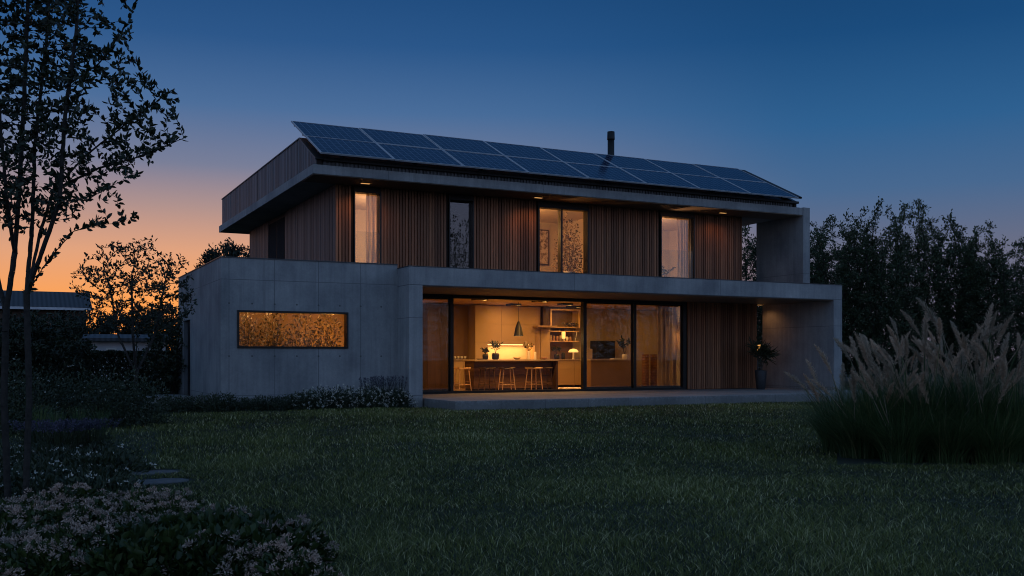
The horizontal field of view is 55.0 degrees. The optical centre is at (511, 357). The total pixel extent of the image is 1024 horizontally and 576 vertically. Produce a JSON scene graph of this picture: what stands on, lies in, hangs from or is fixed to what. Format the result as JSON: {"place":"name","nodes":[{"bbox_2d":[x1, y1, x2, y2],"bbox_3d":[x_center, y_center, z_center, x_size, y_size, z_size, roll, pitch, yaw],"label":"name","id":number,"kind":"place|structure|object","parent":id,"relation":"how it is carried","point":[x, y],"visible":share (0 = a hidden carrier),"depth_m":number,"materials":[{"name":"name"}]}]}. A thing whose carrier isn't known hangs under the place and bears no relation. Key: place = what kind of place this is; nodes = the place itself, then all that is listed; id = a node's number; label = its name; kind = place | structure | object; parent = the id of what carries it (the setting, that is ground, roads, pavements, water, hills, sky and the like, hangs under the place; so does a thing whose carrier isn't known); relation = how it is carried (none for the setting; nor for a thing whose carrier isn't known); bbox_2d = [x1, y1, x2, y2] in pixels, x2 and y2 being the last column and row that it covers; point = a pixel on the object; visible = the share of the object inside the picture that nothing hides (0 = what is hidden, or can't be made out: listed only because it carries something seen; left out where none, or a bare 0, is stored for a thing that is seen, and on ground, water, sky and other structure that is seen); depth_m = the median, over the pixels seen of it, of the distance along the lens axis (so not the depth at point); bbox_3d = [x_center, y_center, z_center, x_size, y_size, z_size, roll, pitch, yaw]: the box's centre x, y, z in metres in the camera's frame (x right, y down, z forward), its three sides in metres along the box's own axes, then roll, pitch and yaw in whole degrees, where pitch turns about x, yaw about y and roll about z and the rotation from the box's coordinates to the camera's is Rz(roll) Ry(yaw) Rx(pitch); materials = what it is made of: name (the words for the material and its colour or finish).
{"place":"outdoors","nodes":[
{"label":"outdoors","id":0,"kind":"place"},
{"bbox_2d":[239,312,265,345],"bbox_3d":[-6.518,-0.607,24.123,1.041,1.413,0.992,0,0,-27],"label":"houseplant","id":1,"kind":"object","parent":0,"point":[246,338],"visible":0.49,"depth_m":24.08,"materials":[{"name":"green plant"}]},
{"bbox_2d":[256,313,291,345],"bbox_3d":[-5.894,-0.634,24.427,1.085,1.468,1.035,0,0,6],"label":"houseplant","id":2,"kind":"object","parent":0,"point":[278,333],"visible":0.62,"depth_m":24.36,"materials":[{"name":"green plant"}]},
{"bbox_2d":[285,314,321,346],"bbox_3d":[-5.262,-0.630,24.731,1.037,1.460,0.958,0,0,-6],"label":"houseplant","id":3,"kind":"object","parent":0,"point":[300,322],"visible":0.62,"depth_m":24.70,"materials":[{"name":"green plant"}]},
{"bbox_2d":[306,314,343,346],"bbox_3d":[-4.724,-0.658,25.029,0.991,1.516,0.996,0,0,32],"label":"houseplant","id":4,"kind":"object","parent":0,"point":[326,343],"visible":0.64,"depth_m":24.98,"materials":[{"name":"green plant"}]},
{"bbox_2d":[461,360,558,389],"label":"kitchen island","id":5,"kind":"structure","parent":0,"point":[520,371],"depth_m":30.62,"materials":[{"name":"brown wood"}]},
{"bbox_2d":[0,363,1023,575],"bbox_3d":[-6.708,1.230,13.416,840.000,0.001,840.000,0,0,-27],"label":"lawn","id":6,"kind":"structure","parent":0,"point":[846,461],"depth_m":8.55,"materials":[{"name":"plant"}]},
{"bbox_2d":[0,301,44,390],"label":"shrub","id":7,"kind":"object","parent":6,"relation":"on","point":[17,340],"visible":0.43,"depth_m":23.90,"materials":[{"name":"green plant"}]},
{"bbox_2d":[0,517,50,552],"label":"flowering plant","id":8,"kind":"object","parent":6,"relation":"on","point":[7,530],"visible":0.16,"depth_m":5.98,"materials":[{"name":"pink plant"}]},
{"bbox_2d":[0,463,60,498],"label":"meadow plant","id":9,"kind":"object","parent":6,"relation":"on","point":[16,477],"visible":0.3,"depth_m":8.82,"materials":[{"name":"green plant"}]},
{"bbox_2d":[0,354,63,433],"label":"shrub","id":10,"kind":"object","parent":6,"relation":"on","point":[33,395],"visible":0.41,"depth_m":16.55,"materials":[{"name":"green plant"}]},
{"bbox_2d":[0,500,71,535],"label":"flowering plant","id":11,"kind":"object","parent":6,"relation":"on","point":[33,513],"visible":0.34,"depth_m":6.42,"materials":[{"name":"pink plant"}]},
{"bbox_2d":[1,455,76,483],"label":"meadow plant","id":12,"kind":"object","parent":6,"relation":"on","point":[47,463],"visible":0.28,"depth_m":9.66,"materials":[{"name":"green plant"}]},
{"bbox_2d":[0,311,78,400],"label":"shrub","id":13,"kind":"object","parent":6,"relation":"on","point":[40,327],"visible":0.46,"depth_m":24.78,"materials":[{"name":"green plant"}]},
{"bbox_2d":[9,418,69,449],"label":"lavender","id":14,"kind":"object","parent":6,"relation":"on","point":[34,437],"visible":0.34,"depth_m":12.91,"materials":[{"name":"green plant"}]},
{"bbox_2d":[0,532,87,575],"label":"flowering plant","id":15,"kind":"object","parent":6,"relation":"on","point":[65,563],"visible":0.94,"depth_m":5.38,"materials":[{"name":"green plant"}]},
{"bbox_2d":[0,290,91,336],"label":"neighbour house","id":16,"kind":"structure","parent":6,"relation":"on","point":[44,302],"depth_m":56.74,"materials":[{"name":"tile"}]},
{"bbox_2d":[1,445,91,472],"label":"meadow plant","id":17,"kind":"object","parent":6,"relation":"on","point":[51,454],"visible":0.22,"depth_m":10.56,"materials":[{"name":"green plant"}]},
{"bbox_2d":[8,358,86,427],"bbox_3d":[-8.276,0.646,17.490,1.379,1.286,1.482,0,0,8],"label":"shrub","id":18,"kind":"object","parent":6,"relation":"on","point":[59,398],"visible":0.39,"depth_m":17.48,"materials":[{"name":"green plant"}]},
{"bbox_2d":[0,310,95,401],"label":"shrub","id":19,"kind":"object","parent":6,"relation":"on","point":[78,344],"visible":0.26,"depth_m":26.00,"materials":[{"name":"green plant"}]},
{"bbox_2d":[11,470,90,498],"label":"meadow plant","id":20,"kind":"object","parent":6,"relation":"on","point":[45,483],"visible":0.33,"depth_m":8.61,"materials":[{"name":"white plant"}]},
{"bbox_2d":[9,517,96,559],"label":"flowering plant","id":21,"kind":"object","parent":6,"relation":"on","point":[49,532],"visible":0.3,"depth_m":5.85,"materials":[{"name":"pink plant"}]},
{"bbox_2d":[24,419,89,449],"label":"lavender","id":22,"kind":"object","parent":6,"relation":"on","point":[56,443],"visible":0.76,"depth_m":12.61,"materials":[{"name":"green plant"}]},
{"bbox_2d":[31,310,104,400],"bbox_3d":[-13.006,-0.056,27.954,2.692,2.686,2.116,0,0,-27],"label":"shrub","id":23,"kind":"object","parent":6,"relation":"on","point":[84,329],"visible":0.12,"depth_m":28.04,"materials":[{"name":"green plant"}]},
{"bbox_2d":[28,504,115,536],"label":"flowering plant","id":24,"kind":"object","parent":6,"relation":"on","point":[75,514],"visible":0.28,"depth_m":6.34,"materials":[{"name":"pink plant"}]},
{"bbox_2d":[43,418,105,451],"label":"lavender","id":25,"kind":"object","parent":6,"relation":"on","point":[80,435],"visible":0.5,"depth_m":12.95,"materials":[{"name":"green plant"}]},
{"bbox_2d":[38,481,111,509],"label":"flowering plant","id":26,"kind":"object","parent":6,"relation":"on","point":[82,493],"visible":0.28,"depth_m":7.50,"materials":[{"name":"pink plant"}]},
{"bbox_2d":[35,360,114,419],"bbox_3d":[-8.144,0.663,18.526,1.524,1.272,1.576,0,0,5],"label":"shrub","id":27,"kind":"object","parent":6,"relation":"on","point":[83,390],"visible":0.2,"depth_m":18.40,"materials":[{"name":"green plant"}]},
{"bbox_2d":[59,520,123,573],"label":"flowering plant","id":28,"kind":"object","parent":6,"relation":"on","point":[81,534],"visible":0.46,"depth_m":5.80,"materials":[{"name":"pink plant"}]},
{"bbox_2d":[51,447,131,474],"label":"meadow plant","id":29,"kind":"object","parent":6,"relation":"on","point":[83,460],"visible":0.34,"depth_m":10.40,"materials":[{"name":"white plant"}]},
{"bbox_2d":[61,417,123,448],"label":"lavender","id":30,"kind":"object","parent":6,"relation":"on","point":[99,437],"visible":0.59,"depth_m":13.18,"materials":[{"name":"purple plant"}]},
{"bbox_2d":[0,0,187,501],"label":"multi stem tree","id":31,"kind":"object","parent":6,"relation":"on","point":[15,189],"visible":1,"depth_m":8.33,"materials":[{"name":"green plant"}]},
{"bbox_2d":[66,308,123,349],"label":"tree","id":32,"kind":"object","parent":6,"relation":"on","point":[101,325],"visible":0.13,"depth_m":53.42,"materials":[{"name":"green plant"}]},
{"bbox_2d":[42,465,149,497],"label":"meadow plant","id":33,"kind":"object","parent":6,"relation":"on","point":[99,475],"visible":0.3,"depth_m":8.59,"materials":[{"name":"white plant"}]},
{"bbox_2d":[74,506,140,537],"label":"flowering plant","id":34,"kind":"object","parent":6,"relation":"on","point":[118,517],"visible":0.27,"depth_m":6.42,"materials":[{"name":"pink plant"}]},
{"bbox_2d":[70,364,150,429],"bbox_3d":[-7.074,0.701,17.386,1.362,1.190,1.315,0,0,-27],"label":"shrub","id":35,"kind":"object","parent":6,"relation":"on","point":[116,392],"visible":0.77,"depth_m":17.30,"materials":[{"name":"green plant"}]},
{"bbox_2d":[48,350,177,394],"bbox_3d":[-13.376,0.517,33.780,8.757,1.593,0.974,0,0,-24],"label":"hedge","id":36,"kind":"object","parent":6,"relation":"on","point":[112,359],"visible":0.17,"depth_m":33.41,"materials":[{"name":"green plant"}]},
{"bbox_2d":[69,444,157,472],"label":"meadow plant","id":37,"kind":"object","parent":6,"relation":"on","point":[119,456],"visible":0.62,"depth_m":10.54,"materials":[{"name":"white plant"}]},
{"bbox_2d":[71,530,178,575],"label":"leafy plant","id":38,"kind":"object","parent":6,"relation":"on","point":[110,559],"visible":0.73,"depth_m":5.30,"materials":[{"name":"green plant"}]},
{"bbox_2d":[82,334,170,382],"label":"outbuilding","id":39,"kind":"structure","parent":6,"relation":"on","point":[105,342],"depth_m":45.70,"materials":[{"name":"tile"}]},
{"bbox_2d":[69,235,197,412],"bbox_3d":[-7.831,-0.656,20.482,2.509,3.877,2.411,0,0,-27],"label":"tree","id":40,"kind":"object","parent":6,"relation":"on","point":[133,312],"visible":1,"depth_m":20.37,"materials":[{"name":"green plant"}]},
{"bbox_2d":[96,365,172,425],"bbox_3d":[-6.951,0.708,18.182,1.260,1.178,1.314,0,0,0],"label":"shrub","id":41,"kind":"object","parent":6,"relation":"on","point":[158,415],"visible":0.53,"depth_m":18.16,"materials":[{"name":"green plant"}]},
{"bbox_2d":[96,512,183,551],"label":"leafy plant","id":42,"kind":"object","parent":6,"relation":"on","point":[142,527],"visible":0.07,"depth_m":5.86,"materials":[{"name":"green plant"}]},
{"bbox_2d":[113,482,170,510],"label":"flowering plant","id":43,"kind":"object","parent":6,"relation":"on","point":[142,497],"visible":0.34,"depth_m":7.51,"materials":[{"name":"pink plant"}]},
{"bbox_2d":[137,310,187,393],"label":"shrub","id":44,"kind":"object","parent":6,"relation":"on","point":[173,367],"visible":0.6,"depth_m":28.64,"materials":[{"name":"green plant"}]},
{"bbox_2d":[130,495,199,525],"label":"flowering plant","id":45,"kind":"object","parent":6,"relation":"on","point":[153,509],"visible":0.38,"depth_m":6.84,"materials":[{"name":"pink plant"}]},
{"bbox_2d":[125,522,213,575],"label":"leafy plant","id":46,"kind":"object","parent":6,"relation":"on","point":[168,542],"visible":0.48,"depth_m":5.37,"materials":[{"name":"green plant"}]},
{"bbox_2d":[146,487,208,512],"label":"flowering plant","id":47,"kind":"object","parent":6,"relation":"on","point":[165,496],"visible":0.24,"depth_m":7.36,"materials":[{"name":"pink plant"}]},
{"bbox_2d":[155,506,217,530],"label":"leafy plant","id":48,"kind":"object","parent":6,"relation":"on","point":[180,518],"visible":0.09,"depth_m":6.04,"materials":[{"name":"green plant"}]},
{"bbox_2d":[189,392,227,412],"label":"border plant","id":49,"kind":"object","parent":6,"relation":"on","point":[208,404],"visible":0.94,"depth_m":22.28,"materials":[{"name":"green plant"}]},
{"bbox_2d":[159,526,268,575],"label":"flowering shrub","id":50,"kind":"object","parent":6,"relation":"on","point":[211,563],"visible":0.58,"depth_m":5.32,"materials":[{"name":"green plant"}]},
{"bbox_2d":[194,237,249,268],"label":"tree","id":51,"kind":"object","parent":6,"relation":"on","point":[232,250],"visible":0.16,"depth_m":45.63,"materials":[{"name":"green plant"}]},
{"bbox_2d":[186,501,268,527],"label":"leafy plant","id":52,"kind":"object","parent":6,"relation":"on","point":[221,516],"visible":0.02,"depth_m":6.04,"materials":[{"name":"green plant"}]},
{"bbox_2d":[197,535,278,575],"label":"flowering plant","id":53,"kind":"object","parent":6,"relation":"on","point":[229,558],"visible":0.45,"depth_m":5.34,"materials":[{"name":"pink plant"}]},
{"bbox_2d":[205,515,289,575],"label":"leafy plant","id":54,"kind":"object","parent":6,"relation":"on","point":[252,526],"visible":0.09,"depth_m":5.59,"materials":[{"name":"green plant"}]},
{"bbox_2d":[229,510,309,541],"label":"leafy plant","id":55,"kind":"object","parent":6,"relation":"on","point":[256,515],"visible":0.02,"depth_m":5.97,"materials":[{"name":"green plant"}]},
{"bbox_2d":[225,532,327,575],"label":"flowering plant","id":56,"kind":"object","parent":6,"relation":"on","point":[286,545],"visible":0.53,"depth_m":5.33,"materials":[{"name":"pink plant"}]},
{"bbox_2d":[230,512,327,562],"bbox_3d":[-1.408,1.094,5.654,0.674,0.407,0.701,0,0,4],"label":"leafy plant","id":57,"kind":"object","parent":6,"relation":"on","point":[273,535],"visible":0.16,"depth_m":5.59,"materials":[{"name":"green plant"}]},
{"bbox_2d":[244,514,339,570],"bbox_3d":[-1.337,1.105,5.783,0.658,0.386,0.686,0,0,0],"label":"flowering plant","id":58,"kind":"object","parent":6,"relation":"on","point":[323,540],"visible":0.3,"depth_m":5.80,"materials":[{"name":"pink plant"}]},
{"bbox_2d":[250,547,344,575],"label":"flowering plant","id":59,"kind":"object","parent":6,"relation":"on","point":[291,563],"visible":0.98,"depth_m":5.16,"materials":[{"name":"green plant"}]},
{"bbox_2d":[290,388,326,409],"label":"border plant","id":60,"kind":"object","parent":6,"relation":"on","point":[305,401],"visible":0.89,"depth_m":23.15,"materials":[{"name":"green plant"}]},
{"bbox_2d":[324,384,357,409],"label":"border plant","id":61,"kind":"object","parent":6,"relation":"on","point":[342,400],"visible":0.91,"depth_m":23.52,"materials":[{"name":"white plant"}]},
{"bbox_2d":[350,384,390,408],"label":"border plant","id":62,"kind":"object","parent":6,"relation":"on","point":[367,397],"visible":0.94,"depth_m":23.83,"materials":[{"name":"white plant"}]},
{"bbox_2d":[178,121,841,409],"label":"house","id":63,"kind":"structure","parent":6,"relation":"on","point":[296,209],"depth_m":28.39,"materials":[{"name":"concrete"}]},
{"bbox_2d":[268,212,284,258],"bbox_3d":[-7.741,-3.470,32.354,0.020,2.360,2.400,0,0,-27],"label":"window","id":64,"kind":"structure","parent":63,"relation":"in","point":[276,226],"depth_m":32.24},
{"bbox_2d":[237,310,347,348],"bbox_3d":[-5.331,-0.685,23.977,2.710,0.900,0.220,0,0,-27],"label":"window","id":65,"kind":"structure","parent":63,"relation":"in","point":[246,311],"depth_m":23.90,"materials":[{"name":"black glass"}]},
{"bbox_2d":[353,191,380,262],"bbox_3d":[-3.958,-3.395,26.732,0.770,2.210,0.260,0,0,-27],"label":"window","id":66,"kind":"structure","parent":63,"relation":"in","point":[378,194],"depth_m":26.78,"materials":[{"name":"black glass"}]},
{"bbox_2d":[366,194,376,262],"bbox_3d":[-3.781,-3.440,27.127,0.506,2.220,0.066,0,0,-27],"label":"curtain","id":67,"kind":"object","parent":63,"relation":"hanging from","point":[371,228],"visible":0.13,"depth_m":27.08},
{"bbox_2d":[423,304,447,388],"bbox_3d":[-2.466,-0.360,31.654,0.900,2.720,0.930,0,0,-27],"label":"tall cabinet","id":68,"kind":"object","parent":63,"relation":"on","point":[435,346],"visible":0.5,"depth_m":31.20,"materials":[{"name":"brown wood"}]},
{"bbox_2d":[448,198,473,267],"bbox_3d":[-1.480,-3.395,27.971,0.770,2.210,0.260,0,0,-27],"label":"window","id":69,"kind":"structure","parent":63,"relation":"in","point":[471,202],"depth_m":28.04,"materials":[{"name":"black glass"}]},
{"bbox_2d":[454,359,473,388],"bbox_3d":[-1.740,0.522,32.045,0.730,0.955,0.880,0,0,-27],"label":"base cabinet","id":70,"kind":"object","parent":63,"relation":"on","point":[459,363],"visible":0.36,"depth_m":31.65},
{"bbox_2d":[454,305,467,358],"bbox_3d":[-1.851,-0.840,32.269,0.730,1.760,0.380,0,0,-27],"label":"pantry panel","id":71,"kind":"object","parent":70,"relation":"on","point":[460,330],"visible":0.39,"depth_m":32.15,"materials":[{"name":"paint"}]},
{"bbox_2d":[468,305,487,359],"bbox_3d":[-1.192,-0.360,32.291,0.450,2.720,0.930,0,0,-27],"label":"fridge cabinet","id":72,"kind":"object","parent":63,"relation":"on","point":[477,327],"visible":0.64,"depth_m":31.90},
{"bbox_2d":[488,306,534,344],"bbox_3d":[-0.203,-1.085,32.953,1.890,1.270,0.630,0,0,-27],"label":"cabinet","id":73,"kind":"object","parent":63,"relation":"attached to","point":[502,321],"visible":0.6,"depth_m":32.68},
{"bbox_2d":[423,294,686,393],"bbox_3d":[1.051,-0.393,29.170,10.030,2.785,0.160,0,0,-27],"label":"sliding window","id":74,"kind":"structure","parent":63,"relation":"in","point":[683,305],"depth_m":29.69,"materials":[{"name":"black glass"}]},
{"bbox_2d":[540,359,580,384],"bbox_3d":[1.632,0.477,33.686,1.550,0.865,0.960,0,0,-27],"label":"drawer unit","id":75,"kind":"object","parent":63,"relation":"on","point":[569,371],"visible":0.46,"depth_m":33.34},
{"bbox_2d":[543,309,579,328],"bbox_3d":[1.711,-1.355,33.966,1.160,0.650,0.530,0,0,-27],"label":"glass cabinet","id":76,"kind":"object","parent":63,"relation":"attached to","point":[557,317],"visible":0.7,"depth_m":34.10,"materials":[{"name":"brown wood"}]},
{"bbox_2d":[537,205,588,272],"bbox_3d":[1.494,-3.395,29.458,1.760,2.210,0.260,0,0,-27],"label":"window","id":77,"kind":"structure","parent":63,"relation":"in","point":[560,209],"depth_m":29.45,"materials":[{"name":"black glass"}]},
{"bbox_2d":[550,329,578,358],"bbox_3d":[1.697,-0.480,33.993,1.160,1.040,0.490,0,0,-27],"label":"open shelf","id":78,"kind":"object","parent":63,"relation":"attached to","point":[566,346],"visible":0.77,"depth_m":34.21,"materials":[{"name":"brown wood"}]},
{"bbox_2d":[552,212,582,272],"bbox_3d":[1.714,-3.442,30.263,1.000,2.263,1.046,0,0,-1],"label":"indoor tree","id":79,"kind":"object","parent":63,"relation":"on","point":[570,261],"visible":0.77,"depth_m":30.22,"materials":[{"name":"green plant"}]},
{"bbox_2d":[580,359,629,386],"bbox_3d":[3.184,0.522,32.673,1.720,0.955,0.660,0,0,-27],"label":"sideboard","id":80,"kind":"object","parent":63,"relation":"on","point":[608,372],"visible":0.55,"depth_m":32.33,"materials":[{"name":"paint"}]},
{"bbox_2d":[657,306,669,385],"bbox_3d":[4.859,-0.370,31.556,0.483,2.700,0.106,0,0,-27],"label":"curtain","id":81,"kind":"object","parent":63,"relation":"hanging from","point":[663,345],"visible":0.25,"depth_m":31.54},
{"bbox_2d":[672,306,679,385],"bbox_3d":[5.428,-0.370,31.898,0.567,2.700,0.104,0,0,-27],"label":"curtain","id":82,"kind":"object","parent":63,"relation":"hanging from","point":[675,345],"visible":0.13,"depth_m":31.82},
{"bbox_2d":[660,215,694,277],"bbox_3d":[5.206,-3.395,31.314,1.320,2.210,0.260,0,0,-27],"label":"window","id":83,"kind":"structure","parent":63,"relation":"in","point":[691,219],"depth_m":31.49,"materials":[{"name":"black glass"}]},
{"bbox_2d":[677,219,688,277],"bbox_3d":[5.574,-3.440,31.836,0.553,2.220,0.071,0,0,-27],"label":"curtain","id":84,"kind":"object","parent":63,"relation":"hanging from","point":[682,248],"visible":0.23,"depth_m":31.82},
{"bbox_2d":[742,225,762,369],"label":"garden tree","id":85,"kind":"object","parent":6,"relation":"on","point":[745,252],"visible":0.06,"depth_m":47.34,"materials":[{"name":"green plant"}]},
{"bbox_2d":[742,233,827,369],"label":"garden tree","id":86,"kind":"object","parent":6,"relation":"on","point":[751,262],"visible":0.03,"depth_m":46.08,"materials":[{"name":"green plant"}]},
{"bbox_2d":[777,358,896,452],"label":"pampas grass","id":87,"kind":"object","parent":6,"relation":"on","point":[828,445],"depth_m":12.86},
{"bbox_2d":[810,208,890,384],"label":"garden tree","id":88,"kind":"object","parent":6,"relation":"on","point":[844,251],"visible":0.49,"depth_m":43.36,"materials":[{"name":"green plant"}]},
{"bbox_2d":[835,196,927,380],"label":"garden tree","id":89,"kind":"object","parent":6,"relation":"on","point":[879,335],"visible":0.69,"depth_m":42.56,"materials":[{"name":"green plant"}]},
{"bbox_2d":[884,198,954,379],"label":"garden tree","id":90,"kind":"object","parent":6,"relation":"on","point":[925,237],"visible":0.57,"depth_m":43.60,"materials":[{"name":"green plant"}]},
{"bbox_2d":[903,209,996,376],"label":"garden tree","id":91,"kind":"object","parent":6,"relation":"on","point":[952,224],"visible":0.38,"depth_m":44.21,"materials":[{"name":"green plant"}]},
{"bbox_2d":[919,327,1023,464],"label":"pampas grass","id":92,"kind":"object","parent":6,"relation":"on","point":[1002,448],"depth_m":11.30,"materials":[{"name":"plant"}]},
{"bbox_2d":[935,219,1022,385],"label":"garden tree","id":93,"kind":"object","parent":6,"relation":"on","point":[953,271],"visible":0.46,"depth_m":43.49,"materials":[{"name":"green plant"}]},
{"bbox_2d":[957,235,1023,384],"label":"garden tree","id":94,"kind":"object","parent":6,"relation":"on","point":[1004,311],"visible":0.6,"depth_m":42.57,"materials":[{"name":"green plant"}]},
{"bbox_2d":[0,0,1023,359],"label":"sky","id":95,"kind":"structure","parent":0,"point":[838,105],"materials":[{"name":"blue"}]},
{"bbox_2d":[423,388,877,410],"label":"terrace","id":96,"kind":"structure","parent":0,"point":[507,401],"depth_m":25.64,"materials":[{"name":"concrete"}]},
{"bbox_2d":[745,337,779,388],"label":"potted plant","id":97,"kind":"object","parent":96,"relation":"on","point":[762,350],"visible":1,"depth_m":31.37,"materials":[{"name":"green"}]},
{"bbox_2d":[794,343,910,458],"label":"pampas grass","id":98,"kind":"object","parent":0,"point":[855,447],"depth_m":12.02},
{"bbox_2d":[809,331,953,456],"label":"pampas grass","id":99,"kind":"object","parent":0,"point":[864,348],"depth_m":12.14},
{"bbox_2d":[828,337,978,462],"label":"pampas grass","id":100,"kind":"object","parent":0,"point":[890,448],"depth_m":11.51,"materials":[{"name":"plant"}]},
{"bbox_2d":[858,311,1008,460],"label":"pampas grass","id":101,"kind":"object","parent":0,"point":[885,355],"depth_m":11.79,"materials":[{"name":"plant"}]},
{"bbox_2d":[881,336,1023,463],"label":"pampas grass","id":102,"kind":"object","parent":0,"point":[946,450],"depth_m":11.40,"materials":[{"name":"plant"}]},
{"bbox_2d":[900,310,1012,410],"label":"pampas grass","id":103,"kind":"object","parent":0,"point":[917,354],"depth_m":13.65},
{"bbox_2d":[908,297,1023,460],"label":"pampas grass","id":104,"kind":"object","parent":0,"point":[933,318],"depth_m":11.65,"materials":[{"name":"plant"}]},
{"bbox_2d":[944,323,1023,462],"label":"pampas grass","id":105,"kind":"object","parent":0,"point":[1019,409],"depth_m":11.63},
{"bbox_3d":[3.068,0.515,34.561,1.600,0.970,0.680,0,0,-27],"label":"low cabinet","id":106,"kind":"object","parent":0,"visible":0},
{"bbox_2d":[590,341,614,358],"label":"television","id":107,"kind":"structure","parent":106,"relation":"on","point":[603,349],"depth_m":34.39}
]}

